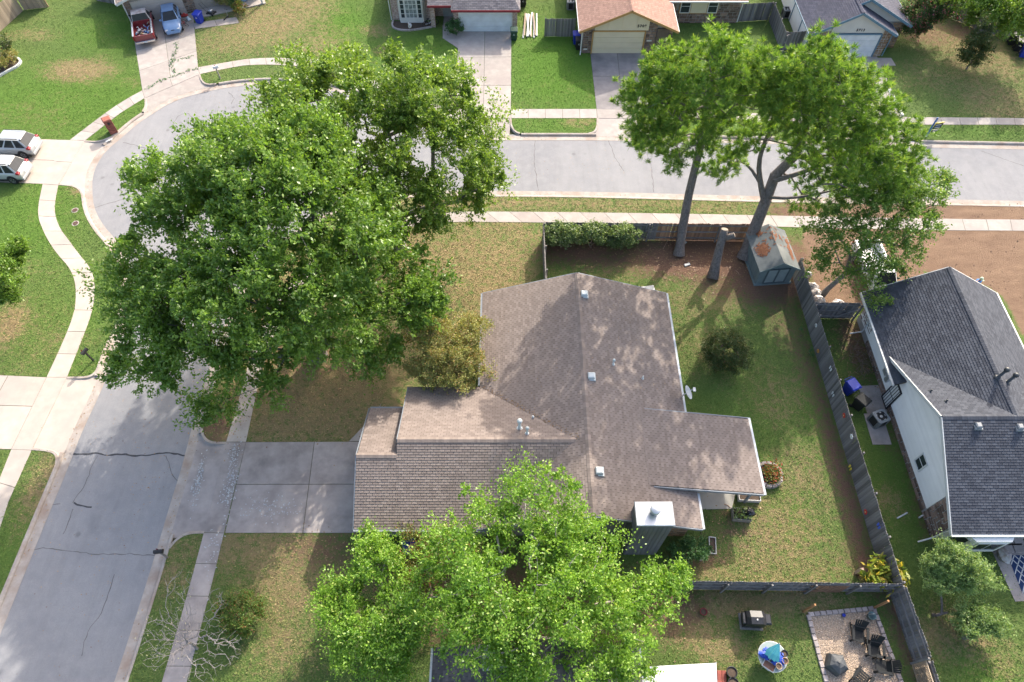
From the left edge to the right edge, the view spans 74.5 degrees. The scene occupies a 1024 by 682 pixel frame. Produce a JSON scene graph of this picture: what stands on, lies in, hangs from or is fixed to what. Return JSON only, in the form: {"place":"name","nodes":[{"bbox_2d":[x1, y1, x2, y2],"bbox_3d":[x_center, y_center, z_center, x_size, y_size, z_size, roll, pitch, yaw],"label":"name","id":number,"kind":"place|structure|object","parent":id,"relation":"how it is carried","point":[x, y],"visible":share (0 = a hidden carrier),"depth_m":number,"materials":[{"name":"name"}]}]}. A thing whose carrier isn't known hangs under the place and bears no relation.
{"place":"outdoors","nodes":[
{"label":"outdoors","id":0,"kind":"place"},
{"bbox_2d":[0,449,30,526],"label":"pavement","id":1,"kind":"structure","parent":0,"point":[13,468],"depth_m":40.12,"materials":[{"name":"concrete"}]},
{"bbox_2d":[0,375,45,448],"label":"driveway","id":2,"kind":"structure","parent":0,"point":[18,395],"depth_m":42.76,"materials":[{"name":"concrete"}]},
{"bbox_2d":[0,139,68,183],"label":"driveway","id":3,"kind":"structure","parent":0,"point":[42,161],"depth_m":54.83,"materials":[{"name":"concrete"}]},
{"bbox_2d":[0,154,32,183],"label":"parked car","id":4,"kind":"object","parent":3,"relation":"on","point":[15,169],"visible":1,"depth_m":52.80,"materials":[{"name":"paint"}]},
{"bbox_2d":[0,129,42,158],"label":"parked car","id":5,"kind":"object","parent":3,"relation":"on","point":[23,144],"visible":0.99,"depth_m":54.29,"materials":[{"name":"silver metal"}]},
{"bbox_2d":[12,377,66,449],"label":"pavement","id":6,"kind":"structure","parent":0,"point":[38,414],"depth_m":42.33,"materials":[{"name":"concrete"}]},
{"bbox_2d":[43,140,83,184],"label":"pavement","id":7,"kind":"structure","parent":0,"point":[66,155],"depth_m":54.76,"materials":[{"name":"concrete"}]},
{"bbox_2d":[33,375,97,453],"bbox_3d":[-28.086,4.427,42.504,1.995,0.108,7.108,2,57,1],"label":"driveway apron","id":8,"kind":"object","parent":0,"point":[56,432],"visible":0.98,"depth_m":42.37,"materials":[{"name":"concrete"}]},
{"bbox_2d":[38,184,94,376],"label":"pavement","id":9,"kind":"structure","parent":0,"point":[65,250],"depth_m":48.19,"materials":[{"name":"concrete"}]},
{"bbox_2d":[60,142,104,194],"bbox_3d":[-34.525,-13.833,54.362,2.694,0.108,7.357,0,57,0],"label":"driveway apron","id":10,"kind":"object","parent":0,"point":[75,174],"visible":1,"depth_m":54.61,"materials":[{"name":"concrete"}]},
{"bbox_2d":[70,91,143,140],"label":"pavement","id":11,"kind":"structure","parent":0,"point":[91,129],"depth_m":57.86,"materials":[{"name":"concrete"}]},
{"bbox_2d":[135,13,197,89],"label":"driveway","id":12,"kind":"structure","parent":0,"point":[154,60],"depth_m":62.56,"materials":[{"name":"concrete"}]},
{"bbox_2d":[128,8,157,44],"bbox_3d":[-35.035,-30.188,63.856,2.160,1.734,5.585,-17,59,-11],"label":"pickup truck","id":13,"kind":"object","parent":12,"relation":"on","point":[140,17],"visible":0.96,"depth_m":63.39,"materials":[{"name":"red paint"}]},
{"bbox_2d":[159,3,183,34],"bbox_3d":[-32.760,-31.110,64.622,1.960,1.454,4.580,-17,59,-11],"label":"parked car","id":14,"kind":"object","parent":12,"relation":"on","point":[170,13],"visible":0.98,"depth_m":63.93,"materials":[{"name":"blue paint"}]},
{"bbox_2d":[142,67,199,97],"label":"pavement","id":15,"kind":"structure","parent":0,"point":[163,85],"depth_m":60.31,"materials":[{"name":"concrete"}]},
{"bbox_2d":[143,75,217,113],"bbox_3d":[-29.715,-22.017,59.677,6.984,0.108,2.337,-31,62,-19],"label":"driveway apron","id":16,"kind":"object","parent":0,"point":[194,83],"visible":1,"depth_m":59.77,"materials":[{"name":"concrete"}]},
{"bbox_2d":[162,533,223,681],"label":"pavement","id":17,"kind":"structure","parent":0,"point":[178,670],"depth_m":36.15,"materials":[{"name":"concrete"}]},
{"bbox_2d":[171,434,225,537],"bbox_3d":[-18.422,8.074,40.136,1.907,0.108,7.412,0,57,0],"label":"driveway apron","id":18,"kind":"object","parent":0,"point":[198,513],"visible":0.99,"depth_m":39.67,"materials":[{"name":"concrete"}]},
{"bbox_2d":[194,17,238,28],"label":"entry walk","id":19,"kind":"structure","parent":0,"point":[218,22],"depth_m":65.25,"materials":[{"name":"concrete"}]},
{"bbox_2d":[204,442,245,532],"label":"pavement","id":20,"kind":"structure","parent":0,"point":[216,519],"depth_m":39.62,"materials":[{"name":"concrete"}]},
{"bbox_2d":[225,442,358,532],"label":"driveway","id":21,"kind":"structure","parent":0,"point":[314,481],"depth_m":39.65,"materials":[{"name":"concrete"}]},
{"bbox_2d":[188,441,301,599],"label":"fallen leaves","id":22,"kind":"object","parent":21,"relation":"on","point":[229,489],"visible":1,"depth_m":39.58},
{"bbox_2d":[198,58,455,117],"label":"pavement","id":23,"kind":"structure","parent":0,"point":[237,63],"depth_m":61.74,"materials":[{"name":"concrete"}]},
{"bbox_2d":[456,31,510,108],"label":"driveway","id":24,"kind":"structure","parent":0,"point":[489,52],"depth_m":62.05,"materials":[{"name":"concrete"}]},
{"bbox_2d":[0,84,1023,681],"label":"road","id":25,"kind":"structure","parent":0,"point":[128,434],"depth_m":41.49,"materials":[{"name":"asphalt"}]},
{"bbox_2d":[0,81,1023,632],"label":"gutter","id":26,"kind":"object","parent":25,"relation":"on","point":[42,519],"visible":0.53,"depth_m":50.81,"materials":[{"name":"concrete"}]},
{"bbox_2d":[0,74,1023,609],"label":"kerb","id":27,"kind":"structure","parent":25,"relation":"on","point":[40,504],"depth_m":51.43,"materials":[{"name":"concrete"}]},
{"bbox_2d":[114,191,1023,681],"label":"gutter","id":28,"kind":"object","parent":25,"relation":"on","point":[158,559],"visible":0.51,"depth_m":40.58,"materials":[{"name":"concrete"}]},
{"bbox_2d":[124,195,1023,681],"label":"kerb","id":29,"kind":"structure","parent":25,"relation":"on","point":[170,545],"depth_m":41.41,"materials":[{"name":"concrete"}]},
{"bbox_2d":[0,0,1023,681],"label":"lawn","id":30,"kind":"structure","parent":0,"point":[526,60],"depth_m":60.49,"materials":[{"name":"plant"}]},
{"bbox_2d":[0,0,22,30],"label":"fence","id":31,"kind":"object","parent":30,"relation":"on","point":[11,12],"visible":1,"depth_m":64.95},
{"bbox_2d":[0,233,31,309],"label":"young oak","id":32,"kind":"object","parent":30,"relation":"on","point":[18,257],"visible":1,"depth_m":43.21,"materials":[{"name":"plant"}]},
{"bbox_2d":[18,0,48,9],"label":"fence","id":33,"kind":"object","parent":30,"relation":"on","point":[29,4],"visible":1,"depth_m":66.28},
{"bbox_2d":[114,0,265,21],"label":"house","id":34,"kind":"structure","parent":30,"relation":"on","point":[183,6],"depth_m":65.55,"materials":[{"name":"brick"}]},
{"bbox_2d":[129,0,186,20],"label":"garage door","id":35,"kind":"structure","parent":34,"relation":"in","point":[152,5],"depth_m":64.60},
{"bbox_2d":[391,20,432,30],"bbox_3d":[-9.551,-30.405,65.002,4.200,0.190,1.697,0,57,0],"label":"planting bed","id":36,"kind":"object","parent":30,"relation":"on","point":[398,25],"visible":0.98,"depth_m":64.96,"materials":[{"name":"stone"}]},
{"bbox_2d":[388,0,519,30],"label":"house","id":37,"kind":"structure","parent":30,"relation":"on","point":[488,15],"depth_m":63.53,"materials":[{"name":"brick"}]},
{"bbox_2d":[404,0,417,17],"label":"window","id":38,"kind":"structure","parent":37,"relation":"in","point":[410,6],"depth_m":64.03,"materials":[{"name":"glass"}]},
{"bbox_2d":[397,0,425,22],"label":"bay window","id":39,"kind":"structure","parent":37,"relation":"in","point":[403,20],"depth_m":64.92,"materials":[{"name":"white paint"}]},
{"bbox_2d":[459,13,510,30],"bbox_3d":[-2.500,-30.242,63.656,4.900,2.130,0.075,0,57,0],"label":"garage door","id":40,"kind":"structure","parent":37,"relation":"in","point":[471,21],"depth_m":63.67,"materials":[{"name":"metal"}]},
{"bbox_2d":[544,18,575,36],"bbox_3d":[4.521,-29.510,63.377,2.918,1.840,0.205,0,57,0],"label":"fence","id":41,"kind":"object","parent":30,"relation":"on","point":[557,31],"visible":0.98,"depth_m":63.31,"materials":[{"name":"wood"}]},
{"bbox_2d":[576,0,748,54],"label":"house","id":42,"kind":"structure","parent":30,"relation":"on","point":[619,26],"depth_m":61.36,"materials":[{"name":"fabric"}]},
{"bbox_2d":[592,32,644,52],"bbox_3d":[9.700,-27.357,61.782,4.600,2.130,0.075,0,57,0],"label":"garage door","id":43,"kind":"structure","parent":42,"relation":"in","point":[603,42],"depth_m":61.73,"materials":[{"name":"beige paint"}]},
{"bbox_2d":[736,2,773,21],"bbox_3d":[23.261,-31.654,64.769,3.406,1.840,0.205,-5,57,-3],"label":"fence","id":44,"kind":"object","parent":30,"relation":"on","point":[760,11],"visible":1,"depth_m":64.72,"materials":[{"name":"wood"}]},
{"bbox_2d":[769,2,788,52],"bbox_3d":[25.082,-29.528,63.389,0.206,1.840,5.253,-1,57,0],"label":"fence","id":45,"kind":"object","parent":30,"relation":"on","point":[777,26],"visible":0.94,"depth_m":63.25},
{"bbox_2d":[783,31,805,49],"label":"fence","id":46,"kind":"object","parent":30,"relation":"on","point":[797,37],"visible":0.81,"depth_m":62.00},
{"bbox_2d":[781,0,912,56],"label":"house","id":47,"kind":"structure","parent":30,"relation":"on","point":[870,27],"depth_m":60.63,"materials":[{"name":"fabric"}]},
{"bbox_2d":[834,35,880,55],"bbox_3d":[31.050,-26.938,61.510,4.300,2.130,0.075,0,57,0],"label":"garage door","id":48,"kind":"structure","parent":47,"relation":"in","point":[867,43],"depth_m":61.19,"materials":[{"name":"metal"}]},
{"bbox_2d":[896,0,964,41],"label":"crape myrtle","id":49,"kind":"object","parent":30,"relation":"on","point":[932,13],"visible":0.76,"depth_m":61.36,"materials":[{"name":"plant"}]},
{"bbox_2d":[955,9,998,68],"bbox_3d":[40.657,-25.824,58.590,3.505,5.966,3.018,21,59,13],"label":"young tree","id":50,"kind":"object","parent":30,"relation":"on","point":[980,40],"visible":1,"depth_m":58.39,"materials":[{"name":"green plant"}]},
{"bbox_2d":[933,0,1023,45],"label":"leafy tree","id":51,"kind":"object","parent":30,"relation":"on","point":[1007,16],"visible":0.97,"depth_m":58.30,"materials":[{"name":"plant"}]},
{"bbox_2d":[511,109,596,117],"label":"pavement","id":52,"kind":"structure","parent":0,"point":[560,113],"depth_m":58.00,"materials":[{"name":"concrete"}]},
{"bbox_2d":[128,197,1023,681],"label":"lawn","id":53,"kind":"structure","parent":0,"point":[780,303],"depth_m":40.49,"materials":[{"name":"plant"}]},
{"bbox_2d":[137,570,240,680],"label":"bare tree","id":54,"kind":"object","parent":53,"relation":"on","point":[188,643],"visible":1,"depth_m":33.34,"materials":[{"name":"grey plant"}]},
{"bbox_2d":[210,587,271,640],"bbox_3d":[-14.107,14.065,34.931,2.884,2.247,2.814,25,60,15],"label":"shrub","id":55,"kind":"object","parent":53,"relation":"on","point":[230,609],"visible":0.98,"depth_m":34.66,"materials":[{"name":"plant"}]},
{"bbox_2d":[73,83,462,432],"bbox_3d":[-13.434,-4.053,38.264,21.128,16.464,15.233,0,57,0],"label":"oak tree","id":56,"kind":"object","parent":53,"relation":"on","point":[194,284],"visible":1,"depth_m":35.36,"materials":[{"name":"green plant"}]},
{"bbox_2d":[304,516,439,681],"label":"leafy tree","id":57,"kind":"object","parent":53,"relation":"on","point":[368,650],"visible":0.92,"depth_m":32.25,"materials":[{"name":"green plant"}]},
{"bbox_2d":[239,35,527,251],"bbox_3d":[-7.638,-10.859,43.120,17.308,15.776,12.680,0,57,0],"label":"oak tree","id":58,"kind":"object","parent":53,"relation":"on","point":[408,112],"visible":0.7,"depth_m":40.08,"materials":[{"name":"green plant"}]},
{"bbox_2d":[386,518,481,599],"bbox_3d":[-4.097,11.400,35.056,5.093,4.948,4.852,0,57,0],"label":"crape myrtle","id":59,"kind":"object","parent":53,"relation":"on","point":[410,536],"visible":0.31,"depth_m":34.31,"materials":[{"name":"green plant"}]},
{"bbox_2d":[401,306,498,396],"bbox_3d":[-3.924,1.098,41.387,6.314,5.577,6.533,0,57,0],"label":"crape myrtle","id":60,"kind":"object","parent":53,"relation":"on","point":[464,359],"visible":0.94,"depth_m":39.98,"materials":[{"name":"green plant"}]},
{"bbox_2d":[148,224,883,675],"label":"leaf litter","id":61,"kind":"object","parent":53,"relation":"on","point":[492,288],"visible":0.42,"depth_m":43.16,"materials":[{"name":"plant"}]},
{"bbox_2d":[429,640,643,681],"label":"house","id":62,"kind":"structure","parent":53,"relation":"on","point":[436,672],"depth_m":31.33,"materials":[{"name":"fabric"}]},
{"bbox_2d":[384,445,695,681],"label":"leafy tree","id":63,"kind":"object","parent":53,"relation":"on","point":[456,602],"visible":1,"depth_m":30.11,"materials":[{"name":"green plant"}]},
{"bbox_2d":[353,272,766,554],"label":"house","id":64,"kind":"structure","parent":53,"relation":"on","point":[585,388],"depth_m":37.80,"materials":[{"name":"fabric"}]},
{"bbox_2d":[541,218,584,249],"bbox_3d":[3.657,-7.556,48.731,3.344,2.603,2.392,0,57,0],"label":"hedge bush","id":65,"kind":"object","parent":53,"relation":"on","point":[566,237],"visible":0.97,"depth_m":48.31,"materials":[{"name":"green plant"}]},
{"bbox_2d":[575,218,611,247],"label":"hedge bush","id":66,"kind":"object","parent":53,"relation":"on","point":[599,237],"visible":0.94,"depth_m":48.25,"materials":[{"name":"green plant"}]},
{"bbox_2d":[605,218,646,249],"bbox_3d":[8.276,-7.751,48.731,3.244,2.854,2.099,0,57,0],"label":"hedge bush","id":67,"kind":"object","parent":53,"relation":"on","point":[620,234],"visible":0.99,"depth_m":48.39,"materials":[{"name":"green plant"}]},
{"bbox_2d":[544,222,749,241],"bbox_3d":[9.949,-7.961,49.383,15.301,1.840,0.206,1,57,0],"label":"fence","id":68,"kind":"object","parent":53,"relation":"on","point":[656,231],"visible":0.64,"depth_m":49.25,"materials":[{"name":"wood"}]},
{"bbox_2d":[644,662,716,681],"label":"shade canopy","id":69,"kind":"object","parent":53,"relation":"on","point":[706,672],"visible":0.69,"depth_m":32.17,"materials":[{"name":"white fabric"}]},
{"bbox_2d":[669,532,719,565],"bbox_3d":[9.972,11.470,37.163,2.395,1.292,1.931,-31,62,-19],"label":"shrub","id":70,"kind":"object","parent":53,"relation":"on","point":[701,549],"visible":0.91,"depth_m":36.99,"materials":[{"name":"plant"}]},
{"bbox_2d":[608,14,796,256],"bbox_3d":[10.733,-11.444,41.732,10.241,19.063,7.543,-19,59,-12],"label":"leafy tree","id":71,"kind":"object","parent":53,"relation":"on","point":[674,88],"visible":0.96,"depth_m":37.08,"materials":[{"name":"green plant"}]},
{"bbox_2d":[707,228,734,279],"bbox_3d":[14.669,-5.970,47.486,1.087,3.568,2.380,17,59,11],"label":"tree stump","id":72,"kind":"object","parent":53,"relation":"on","point":[714,268],"visible":1,"depth_m":47.44,"materials":[{"name":"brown wood"}]},
{"bbox_2d":[697,323,757,377],"bbox_3d":[13.805,0.565,43.127,3.741,3.211,3.913,0,57,0],"label":"shrub","id":73,"kind":"object","parent":53,"relation":"on","point":[712,351],"visible":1,"depth_m":42.78,"materials":[{"name":"green plant"}]},
{"bbox_2d":[731,506,753,522],"bbox_3d":[13.121,9.836,38.431,1.193,0.824,0.872,4,57,3],"label":"planter box","id":74,"kind":"object","parent":53,"relation":"on","point":[738,515],"visible":0.97,"depth_m":38.38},
{"bbox_2d":[738,610,771,630],"bbox_3d":[12.695,14.534,35.150,1.480,1.210,0.820,3,57,2],"label":"barbecue grill","id":75,"kind":"object","parent":53,"relation":"on","point":[752,620],"visible":1,"depth_m":34.85,"materials":[{"name":"black metal"}]},
{"bbox_2d":[745,224,800,285],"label":"garden shed","id":76,"kind":"structure","parent":53,"relation":"on","point":[771,259],"depth_m":47.19,"materials":[{"name":"grey paint"}]},
{"bbox_2d":[762,268,790,283],"bbox_3d":[18.500,-4.550,47.132,1.603,1.500,0.100,-4,57,-3],"label":"door","id":77,"kind":"structure","parent":76,"relation":"in","point":[773,275],"depth_m":47.15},
{"bbox_2d":[760,459,787,493],"bbox_3d":[15.376,7.848,39.797,1.998,0.698,1.811,22,60,14],"label":"flower ring","id":78,"kind":"object","parent":53,"relation":"on","point":[773,475],"visible":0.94,"depth_m":39.66,"materials":[{"name":"stone"}]},
{"bbox_2d":[678,581,904,594],"bbox_3d":[14.674,13.090,35.712,11.351,1.840,0.206,1,57,0],"label":"fence","id":79,"kind":"object","parent":53,"relation":"on","point":[803,587],"visible":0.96,"depth_m":35.60,"materials":[{"name":"wood"}]},
{"bbox_2d":[696,16,940,260],"bbox_3d":[19.925,-10.998,40.953,15.414,19.930,7.972,0,57,0],"label":"leafy tree","id":80,"kind":"object","parent":53,"relation":"on","point":[865,148],"visible":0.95,"depth_m":39.04,"materials":[{"name":"green plant"}]},
{"bbox_2d":[816,302,863,320],"bbox_3d":[21.799,-1.985,45.502,3.200,1.840,0.205,1,57,0],"label":"fence","id":81,"kind":"object","parent":53,"relation":"on","point":[845,310],"visible":0.89,"depth_m":45.42,"materials":[{"name":"wood"}]},
{"bbox_2d":[792,258,905,586],"bbox_3d":[20.252,3.868,41.669,0.206,1.893,21.900,0,57,0],"label":"fence","id":82,"kind":"object","parent":53,"relation":"on","point":[879,539],"visible":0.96,"depth_m":40.67,"materials":[{"name":"wood"}]},
{"bbox_2d":[842,376,861,395],"bbox_3d":[21.448,2.919,42.758,0.700,1.100,0.938,-21,60,-13],"label":"wheeled bin","id":83,"kind":"object","parent":53,"relation":"on","point":[852,385],"visible":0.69,"depth_m":42.39,"materials":[{"name":"blue plastic"}]},
{"bbox_2d":[806,606,903,681],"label":"gravel patch","id":84,"kind":"object","parent":53,"relation":"on","point":[830,631],"visible":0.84,"depth_m":35.09,"materials":[{"name":"gravel"}]},
{"bbox_2d":[824,653,848,676],"bbox_3d":[16.466,16.390,34.234,1.070,0.732,1.115,-8,57,-5],"label":"covered fire pit","id":85,"kind":"object","parent":84,"relation":"on","point":[835,665],"visible":1,"depth_m":34.06,"materials":[{"name":"fabric"}]},
{"bbox_2d":[849,619,869,644],"bbox_3d":[18.040,15.067,34.919,0.860,1.032,1.015,12,58,8],"label":"garden chair","id":86,"kind":"object","parent":84,"relation":"on","point":[857,631],"visible":1,"depth_m":34.92,"materials":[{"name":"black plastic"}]},
{"bbox_2d":[848,665,874,681],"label":"garden chair","id":87,"kind":"object","parent":84,"relation":"on","point":[859,671],"visible":1,"depth_m":33.88,"materials":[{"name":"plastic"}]},
{"bbox_2d":[865,634,885,659],"bbox_3d":[18.646,15.677,34.523,0.860,1.032,1.015,12,58,8],"label":"garden chair","id":88,"kind":"object","parent":84,"relation":"on","point":[873,645],"visible":1,"depth_m":34.53,"materials":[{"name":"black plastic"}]},
{"bbox_2d":[872,654,901,675],"bbox_3d":[18.944,16.406,34.050,1.015,1.032,0.860,8,57,5],"label":"garden chair","id":89,"kind":"object","parent":84,"relation":"on","point":[891,667],"visible":1,"depth_m":34.08,"materials":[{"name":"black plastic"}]},
{"bbox_2d":[849,392,871,411],"bbox_3d":[21.748,3.834,42.164,0.700,1.100,0.938,-35,64,-20],"label":"wheeled bin","id":90,"kind":"object","parent":53,"relation":"on","point":[862,400],"visible":1,"depth_m":41.78,"materials":[{"name":"black plastic"}]},
{"bbox_2d":[859,385,886,413],"bbox_3d":[23.150,3.935,42.749,1.717,0.050,2.584,0,57,0],"label":"concrete pad","id":91,"kind":"object","parent":53,"relation":"on","point":[871,392],"depth_m":42.94,"materials":[{"name":"concrete"}]},
{"bbox_2d":[851,239,899,289],"bbox_3d":[25.769,-5.046,47.541,2.160,1.734,5.585,-2,57,-1],"label":"pickup truck","id":92,"kind":"object","parent":53,"relation":"on","point":[892,278],"visible":0.14,"depth_m":46.76,"materials":[{"name":"white paint"}]},
{"bbox_2d":[790,162,962,317],"bbox_3d":[23.705,-7.505,44.949,8.294,9.020,11.630,34,63,20],"label":"hackberry tree","id":93,"kind":"object","parent":53,"relation":"on","point":[891,225],"visible":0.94,"depth_m":42.60,"materials":[{"name":"green plant"}]},
{"bbox_2d":[864,414,891,444],"bbox_3d":[22.636,5.450,41.756,1.200,0.065,2.100,0,57,0],"label":"equipment pad","id":94,"kind":"object","parent":53,"relation":"on","point":[879,436],"visible":0.69,"depth_m":41.48,"materials":[{"name":"concrete"}]},
{"bbox_2d":[867,409,890,428],"bbox_3d":[22.636,4.818,41.609,0.893,0.860,0.893,-17,59,-11],"label":"air conditioner","id":95,"kind":"object","parent":94,"relation":"on","point":[879,418],"visible":1,"depth_m":41.38,"materials":[{"name":"grey metal"}]},
{"bbox_2d":[860,551,913,597],"bbox_3d":[19.962,12.539,36.131,2.636,1.887,2.303,0,57,0],"label":"canna bed","id":96,"kind":"object","parent":53,"relation":"on","point":[879,566],"visible":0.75,"depth_m":35.97,"materials":[{"name":"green plant"}]},
{"bbox_2d":[890,587,930,664],"bbox_3d":[20.433,14.642,34.704,0.206,1.840,3.455,-2,57,-2],"label":"fence","id":97,"kind":"object","parent":53,"relation":"on","point":[901,605],"visible":0.98,"depth_m":34.63,"materials":[{"name":"wood"}]},
{"bbox_2d":[912,660,933,681],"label":"lattice screen","id":98,"kind":"object","parent":53,"relation":"on","point":[916,668],"visible":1,"depth_m":33.58,"materials":[{"name":"brown wood"}]},
{"bbox_2d":[850,267,1023,550],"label":"house","id":99,"kind":"structure","parent":53,"relation":"on","point":[945,348],"depth_m":38.78,"materials":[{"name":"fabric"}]},
{"bbox_2d":[881,385,901,408],"bbox_3d":[23.575,3.351,41.882,0.070,2.050,0.950,0,57,0],"label":"storm door","id":100,"kind":"structure","parent":99,"relation":"in","point":[892,393],"depth_m":41.91,"materials":[{"name":"black plastic"}]},
{"bbox_2d":[917,529,1012,616],"bbox_3d":[23.273,12.078,35.233,4.310,3.898,3.818,0,57,0],"label":"leafy tree","id":101,"kind":"object","parent":53,"relation":"on","point":[971,574],"visible":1,"depth_m":34.62,"materials":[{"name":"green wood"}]},
{"bbox_2d":[946,594,1018,643],"bbox_3d":[23.903,14.357,34.639,3.305,2.402,2.528,0,57,0],"label":"shrub","id":102,"kind":"object","parent":53,"relation":"on","point":[975,610],"visible":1,"depth_m":34.15,"materials":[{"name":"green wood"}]},
{"bbox_2d":[992,545,1023,600],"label":"patio","id":103,"kind":"structure","parent":53,"relation":"on","point":[1015,591],"depth_m":36.87,"materials":[{"name":"concrete"}]},
{"bbox_2d":[1010,555,1023,592],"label":"outdoor rug","id":104,"kind":"object","parent":103,"relation":"on","point":[1017,565],"visible":0.96,"depth_m":37.12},
{"bbox_2d":[597,109,639,118],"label":"pavement","id":105,"kind":"structure","parent":0,"point":[606,113],"depth_m":58.01,"materials":[{"name":"concrete"}]},
{"bbox_2d":[590,53,647,108],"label":"driveway","id":106,"kind":"structure","parent":0,"point":[606,67],"depth_m":61.10,"materials":[{"name":"concrete"}]},
{"bbox_2d":[596,118,647,135],"bbox_3d":[9.568,-18.085,57.123,8.866,0.108,2.284,0,57,0],"label":"driveway apron","id":107,"kind":"object","parent":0,"point":[608,126],"visible":0.48,"depth_m":57.14,"materials":[{"name":"concrete"}]},
{"bbox_2d":[226,212,1023,441],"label":"pavement","id":108,"kind":"structure","parent":0,"point":[957,224],"depth_m":51.23,"materials":[{"name":"concrete"}]},
{"bbox_2d":[697,492,734,509],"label":"patio","id":109,"kind":"structure","parent":0,"point":[713,500],"depth_m":39.25,"materials":[{"name":"concrete"}]},
{"bbox_2d":[837,56,903,116],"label":"driveway","id":110,"kind":"structure","parent":0,"point":[869,59],"depth_m":61.66,"materials":[{"name":"concrete"}]},
{"bbox_2d":[904,117,1023,124],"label":"pavement","id":111,"kind":"structure","parent":0,"point":[976,121],"depth_m":57.44,"materials":[{"name":"concrete"}]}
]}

